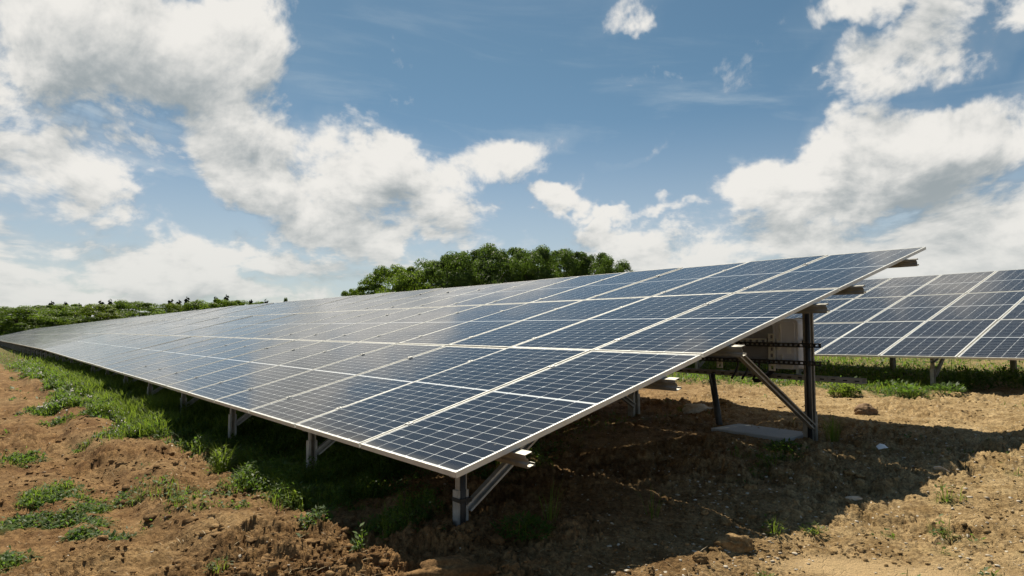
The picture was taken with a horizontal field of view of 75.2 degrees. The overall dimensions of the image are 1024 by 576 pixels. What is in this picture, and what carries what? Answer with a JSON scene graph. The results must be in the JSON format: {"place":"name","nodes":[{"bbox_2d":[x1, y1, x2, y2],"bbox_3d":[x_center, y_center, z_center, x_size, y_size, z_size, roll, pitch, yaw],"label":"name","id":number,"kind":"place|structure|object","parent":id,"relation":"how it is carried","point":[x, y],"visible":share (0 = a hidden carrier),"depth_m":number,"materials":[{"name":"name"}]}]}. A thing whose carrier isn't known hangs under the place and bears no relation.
{"place":"outdoors","nodes":[
{"label":"outdoors","id":0,"kind":"place"},
{"bbox_2d":[2,373,1019,575],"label":"dry straw","id":1,"kind":"object","parent":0,"point":[492,518],"visible":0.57,"depth_m":3.86,"materials":[{"name":"beige plant"}]},
{"bbox_2d":[0,345,1023,575],"bbox_3d":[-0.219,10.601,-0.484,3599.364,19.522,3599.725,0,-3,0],"label":"ground","id":2,"kind":"structure","parent":0,"point":[917,512],"depth_m":4.53,"materials":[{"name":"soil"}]},
{"bbox_2d":[0,327,47,337],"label":"solar table","id":3,"kind":"object","parent":2,"relation":"on","point":[22,332],"visible":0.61,"depth_m":93.16,"materials":[{"name":"glass"}]},
{"bbox_2d":[0,305,59,335],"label":"tree","id":4,"kind":"object","parent":2,"relation":"on","point":[25,311],"visible":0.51,"depth_m":114.14,"materials":[{"name":"green plant"}]},
{"bbox_2d":[0,324,72,344],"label":"solar table","id":5,"kind":"object","parent":2,"relation":"on","point":[20,334],"visible":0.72,"depth_m":72.10,"materials":[{"name":"glass"}]},
{"bbox_2d":[0,305,84,333],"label":"tree","id":6,"kind":"object","parent":2,"relation":"on","point":[22,320],"visible":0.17,"depth_m":117.51,"materials":[{"name":"green plant"}]},
{"bbox_2d":[0,319,115,349],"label":"solar table","id":7,"kind":"object","parent":2,"relation":"on","point":[7,343],"visible":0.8,"depth_m":51.59,"materials":[{"name":"metal"}]},
{"bbox_2d":[28,304,105,328],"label":"tree","id":8,"kind":"object","parent":2,"relation":"on","point":[67,309],"visible":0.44,"depth_m":114.38,"materials":[{"name":"green plant"}]},
{"bbox_2d":[13,356,138,431],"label":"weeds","id":9,"kind":"object","parent":2,"relation":"on","point":[72,390],"visible":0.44,"depth_m":10.05,"materials":[{"name":"green plant"}]},
{"bbox_2d":[55,303,131,325],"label":"tree","id":10,"kind":"object","parent":2,"relation":"on","point":[107,311],"visible":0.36,"depth_m":111.44,"materials":[{"name":"green plant"}]},
{"bbox_2d":[10,307,223,358],"bbox_3d":[-21.940,2.783,34.879,6.127,2.890,25.630,3,-5,-39],"label":"solar table","id":11,"kind":"object","parent":2,"relation":"on","point":[72,335],"visible":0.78,"depth_m":30.73,"materials":[{"name":"grey"}]},
{"bbox_2d":[101,299,147,320],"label":"tree","id":12,"kind":"object","parent":2,"relation":"on","point":[121,305],"visible":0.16,"depth_m":120.56,"materials":[{"name":"green plant"}]},
{"bbox_2d":[112,303,167,318],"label":"tree","id":13,"kind":"object","parent":2,"relation":"on","point":[151,309],"visible":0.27,"depth_m":115.69,"materials":[{"name":"green plant"}]},
{"bbox_2d":[153,303,185,313],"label":"tree","id":14,"kind":"object","parent":2,"relation":"on","point":[174,306],"visible":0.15,"depth_m":123.24,"materials":[{"name":"green plant"}]},
{"bbox_2d":[178,300,205,311],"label":"tree","id":15,"kind":"object","parent":2,"relation":"on","point":[193,305],"visible":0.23,"depth_m":123.94,"materials":[{"name":"green plant"}]},
{"bbox_2d":[202,555,233,573],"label":"weed","id":16,"kind":"object","parent":2,"relation":"on","point":[217,567],"visible":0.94,"depth_m":3.50,"materials":[{"name":"green plant"}]},
{"bbox_2d":[199,299,237,309],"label":"tree","id":17,"kind":"object","parent":2,"relation":"on","point":[222,302],"visible":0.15,"depth_m":122.74,"materials":[{"name":"green plant"}]},
{"bbox_2d":[197,439,240,471],"bbox_3d":[-2.461,1.406,5.643,0.367,0.288,0.383,0,-3,0],"label":"weed","id":18,"kind":"object","parent":2,"relation":"on","point":[220,462],"visible":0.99,"depth_m":5.61,"materials":[{"name":"green plant"}]},
{"bbox_2d":[227,300,249,306],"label":"tree","id":19,"kind":"object","parent":2,"relation":"on","point":[240,303],"visible":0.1,"depth_m":127.26,"materials":[{"name":"green plant"}]},
{"bbox_2d":[284,483,323,507],"bbox_3d":[-1.411,1.411,4.562,0.332,0.159,0.319,0,-3,0],"label":"weed","id":20,"kind":"object","parent":2,"relation":"on","point":[296,494],"visible":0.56,"depth_m":4.51,"materials":[{"name":"green plant"}]},
{"bbox_2d":[341,288,357,295],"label":"tree","id":21,"kind":"object","parent":2,"relation":"on","point":[351,292],"visible":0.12,"depth_m":79.41,"materials":[{"name":"green plant"}]},
{"bbox_2d":[356,279,379,295],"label":"tree","id":22,"kind":"object","parent":2,"relation":"on","point":[369,286],"visible":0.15,"depth_m":81.78,"materials":[{"name":"green plant"}]},
{"bbox_2d":[364,264,409,294],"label":"tree","id":23,"kind":"object","parent":2,"relation":"on","point":[381,274],"visible":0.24,"depth_m":82.92,"materials":[{"name":"green plant"}]},
{"bbox_2d":[375,266,437,293],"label":"tree","id":24,"kind":"object","parent":2,"relation":"on","point":[400,281],"visible":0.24,"depth_m":77.02,"materials":[{"name":"green plant"}]},
{"bbox_2d":[411,258,444,289],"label":"tree","id":25,"kind":"object","parent":2,"relation":"on","point":[422,263],"visible":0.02,"depth_m":86.24,"materials":[{"name":"green plant"}]},
{"bbox_2d":[406,251,476,288],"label":"tree","id":26,"kind":"object","parent":2,"relation":"on","point":[449,263],"visible":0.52,"depth_m":76.55,"materials":[{"name":"green plant"}]},
{"bbox_2d":[402,556,497,575],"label":"soil clod","id":27,"kind":"object","parent":2,"relation":"on","point":[451,566],"visible":0.99,"depth_m":3.11,"materials":[{"name":"brown soil"}]},
{"bbox_2d":[432,249,501,287],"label":"tree","id":28,"kind":"object","parent":2,"relation":"on","point":[474,254],"visible":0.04,"depth_m":83.23,"materials":[{"name":"green plant"}]},
{"bbox_2d":[42,247,925,525],"bbox_3d":[-5.884,1.473,15.059,6.127,2.894,25.630,3,-4,-39],"label":"solar table","id":29,"kind":"object","parent":2,"relation":"on","point":[458,384],"visible":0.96,"depth_m":6.43,"materials":[{"name":"blue"}]},
{"bbox_2d":[704,318,803,380],"bbox_3d":[2.475,0.623,6.773,0.313,0.631,1.072,3,-4,-39],"label":"inverter","id":30,"kind":"object","parent":29,"relation":"attached to","point":[786,331],"visible":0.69,"depth_m":6.44,"materials":[{"name":"grey plastic"}]},
{"bbox_2d":[754,340,802,382],"bbox_3d":[2.634,0.715,6.518,0.042,0.456,0.568,3,-4,-39],"label":"conduit","id":31,"kind":"object","parent":30,"relation":"attached to","point":[768,374],"visible":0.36,"depth_m":6.60,"materials":[{"name":"black plastic"}]},
{"bbox_2d":[676,368,866,383],"bbox_3d":[1.854,0.947,7.741,0.106,0.051,4.320,3,-4,-39],"label":"cable tray","id":32,"kind":"object","parent":29,"relation":"attached to","point":[852,380],"visible":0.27,"depth_m":6.62,"materials":[{"name":"metal"}]},
{"bbox_2d":[456,243,523,286],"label":"tree","id":33,"kind":"object","parent":2,"relation":"on","point":[488,264],"visible":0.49,"depth_m":78.05,"materials":[{"name":"green plant"}]},
{"bbox_2d":[0,350,1023,575],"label":"weeds","id":34,"kind":"object","parent":2,"relation":"on","point":[96,531],"visible":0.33,"depth_m":5.28,"materials":[{"name":"green plant"}]},
{"bbox_2d":[0,379,1023,575],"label":"soil crumbs","id":35,"kind":"object","parent":2,"relation":"on","point":[472,547],"visible":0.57,"depth_m":3.98,"materials":[{"name":"brown soil"}]},
{"bbox_2d":[0,383,1023,575],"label":"soil clods","id":36,"kind":"object","parent":2,"relation":"on","point":[494,538],"visible":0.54,"depth_m":3.96,"materials":[{"name":"brown soil"}]},
{"bbox_2d":[497,247,541,281],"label":"tree","id":37,"kind":"object","parent":2,"relation":"on","point":[516,253],"visible":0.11,"depth_m":84.71,"materials":[{"name":"green plant"}]},
{"bbox_2d":[489,506,555,542],"bbox_3d":[0.064,1.290,3.635,0.382,0.134,0.373,0,-3,0],"label":"weed","id":38,"kind":"object","parent":2,"relation":"on","point":[527,519],"visible":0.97,"depth_m":3.59,"materials":[{"name":"green plant"}]},
{"bbox_2d":[509,244,563,281],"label":"tree","id":39,"kind":"object","parent":2,"relation":"on","point":[538,256],"visible":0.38,"depth_m":79.11,"materials":[{"name":"green plant"}]},
{"bbox_2d":[537,477,566,523],"bbox_3d":[0.210,1.214,3.831,0.277,0.270,0.324,0,-3,0],"label":"grass tuft","id":40,"kind":"object","parent":2,"relation":"on","point":[550,510],"visible":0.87,"depth_m":3.86,"materials":[{"name":"green plant"}]},
{"bbox_2d":[534,248,574,279],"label":"tree","id":41,"kind":"object","parent":2,"relation":"on","point":[554,254],"visible":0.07,"depth_m":83.49,"materials":[{"name":"green plant"}]},
{"bbox_2d":[552,248,604,277],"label":"tree","id":42,"kind":"object","parent":2,"relation":"on","point":[576,263],"visible":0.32,"depth_m":78.97,"materials":[{"name":"green plant"}]},
{"bbox_2d":[579,252,614,275],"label":"tree","id":43,"kind":"object","parent":2,"relation":"on","point":[600,256],"visible":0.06,"depth_m":83.76,"materials":[{"name":"green plant"}]},
{"bbox_2d":[595,254,632,274],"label":"tree","id":44,"kind":"object","parent":2,"relation":"on","point":[623,266],"visible":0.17,"depth_m":79.32,"materials":[{"name":"green plant"}]},
{"bbox_2d":[630,486,670,518],"bbox_3d":[0.851,1.290,4.035,0.289,0.213,0.198,0,-3,0],"label":"weed","id":45,"kind":"object","parent":2,"relation":"on","point":[651,505],"visible":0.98,"depth_m":4.05,"materials":[{"name":"green plant"}]},
{"bbox_2d":[682,404,713,413],"bbox_3d":[2.199,1.460,7.888,0.388,0.194,0.308,0,-3,0],"label":"stone","id":46,"kind":"object","parent":2,"relation":"on","point":[693,408],"visible":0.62,"depth_m":7.78,"materials":[{"name":"grey stone"}]},
{"bbox_2d":[692,551,707,564],"bbox_3d":[0.982,1.417,3.470,0.079,0.076,0.100,0,-3,0],"label":"soil clod","id":47,"kind":"object","parent":2,"relation":"on","point":[699,557],"visible":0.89,"depth_m":3.45,"materials":[{"name":"brown soil"}]},
{"bbox_2d":[708,373,722,424],"bbox_3d":[2.185,1.364,7.043,0.067,0.914,0.253,1,-4,-23],"label":"support pole","id":48,"kind":"object","parent":2,"relation":"on","point":[715,399],"visible":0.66,"depth_m":7.07,"materials":[{"name":"metal"}]},
{"bbox_2d":[713,533,753,552],"bbox_3d":[1.213,1.413,3.645,0.222,0.127,0.136,0,-3,0],"label":"soil clod","id":49,"kind":"object","parent":2,"relation":"on","point":[733,542],"visible":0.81,"depth_m":3.60,"materials":[{"name":"brown soil"}]},
{"bbox_2d":[711,424,802,441],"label":"concrete slab","id":50,"kind":"structure","parent":2,"relation":"on","point":[770,433],"depth_m":6.47,"materials":[{"name":"grey concrete"}]},
{"bbox_2d":[755,567,776,575],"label":"weed","id":51,"kind":"object","parent":2,"relation":"on","point":[764,574],"visible":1,"depth_m":3.29,"materials":[{"name":"green plant"}]},
{"bbox_2d":[759,517,786,536],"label":"weed","id":52,"kind":"object","parent":2,"relation":"on","point":[776,529],"visible":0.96,"depth_m":3.88,"materials":[{"name":"green plant"}]},
{"bbox_2d":[759,438,809,452],"bbox_3d":[2.420,1.389,5.880,0.417,0.112,0.405,0,-3,0],"label":"weed","id":53,"kind":"object","parent":2,"relation":"on","point":[782,442],"visible":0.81,"depth_m":5.85,"materials":[{"name":"green plant"}]},
{"bbox_2d":[799,520,828,534],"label":"weed","id":54,"kind":"object","parent":2,"relation":"on","point":[813,522],"visible":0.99,"depth_m":3.92,"materials":[{"name":"green plant"}]},
{"bbox_2d":[818,411,851,441],"bbox_3d":[2.906,1.254,6.093,0.450,0.301,0.432,0,-3,0],"label":"weed","id":55,"kind":"object","parent":2,"relation":"on","point":[832,435],"visible":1,"depth_m":6.05,"materials":[{"name":"green plant"}]},
{"bbox_2d":[826,382,863,397],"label":"weed","id":56,"kind":"object","parent":2,"relation":"on","point":[848,390],"visible":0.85,"depth_m":9.01,"materials":[{"name":"green plant"}]},
{"bbox_2d":[845,496,862,500],"bbox_3d":[2.249,1.387,4.378,0.118,0.040,0.044,0,-3,0],"label":"stone","id":57,"kind":"object","parent":2,"relation":"on","point":[855,498],"visible":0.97,"depth_m":4.36,"materials":[{"name":"grey stone"}]},
{"bbox_2d":[695,269,1023,385],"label":"solar table","id":58,"kind":"object","parent":2,"relation":"on","point":[936,318],"visible":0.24,"depth_m":11.99,"materials":[{"name":"blue"}]},
{"bbox_2d":[854,403,877,414],"bbox_3d":[3.887,1.359,7.302,0.237,0.189,0.214,0,-3,0],"label":"rock","id":59,"kind":"object","parent":2,"relation":"on","point":[864,409],"visible":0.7,"depth_m":7.24,"materials":[{"name":"brown stone"}]},
{"bbox_2d":[876,444,887,449],"bbox_3d":[3.051,1.305,5.478,0.120,0.040,0.046,2,-4,-26],"label":"scrap","id":60,"kind":"object","parent":2,"relation":"on","point":[880,446],"visible":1,"depth_m":5.47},
{"bbox_2d":[888,381,926,395],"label":"weed","id":61,"kind":"object","parent":2,"relation":"on","point":[904,390],"visible":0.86,"depth_m":8.95,"materials":[{"name":"green plant"}]},
{"bbox_2d":[933,466,949,471],"bbox_3d":[3.154,1.324,4.884,0.037,0.038,0.100,3,-4,-38],"label":"scrap","id":62,"kind":"object","parent":2,"relation":"on","point":[937,467],"visible":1,"depth_m":4.89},
{"bbox_2d":[924,380,967,394],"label":"weed","id":63,"kind":"object","parent":2,"relation":"on","point":[945,386],"visible":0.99,"depth_m":9.01,"materials":[{"name":"green plant"}]},
{"bbox_2d":[940,364,995,390],"bbox_3d":[6.725,1.289,9.825,0.763,0.430,0.795,-3,-5,45],"label":"weed","id":64,"kind":"object","parent":2,"relation":"on","point":[968,378],"visible":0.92,"depth_m":9.74,"materials":[{"name":"green plant"}]},
{"bbox_2d":[989,360,1023,388],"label":"weed","id":65,"kind":"object","parent":2,"relation":"on","point":[1011,376],"visible":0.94,"depth_m":10.21,"materials":[{"name":"green plant"}]},
{"bbox_2d":[0,349,1023,575],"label":"grass","id":66,"kind":"structure","parent":0,"point":[132,402],"depth_m":7.49,"materials":[{"name":"green plant"}]},
{"bbox_2d":[0,0,1023,321],"label":"sky","id":67,"kind":"structure","parent":0,"point":[158,152],"materials":[{"name":"blue"}]}
]}

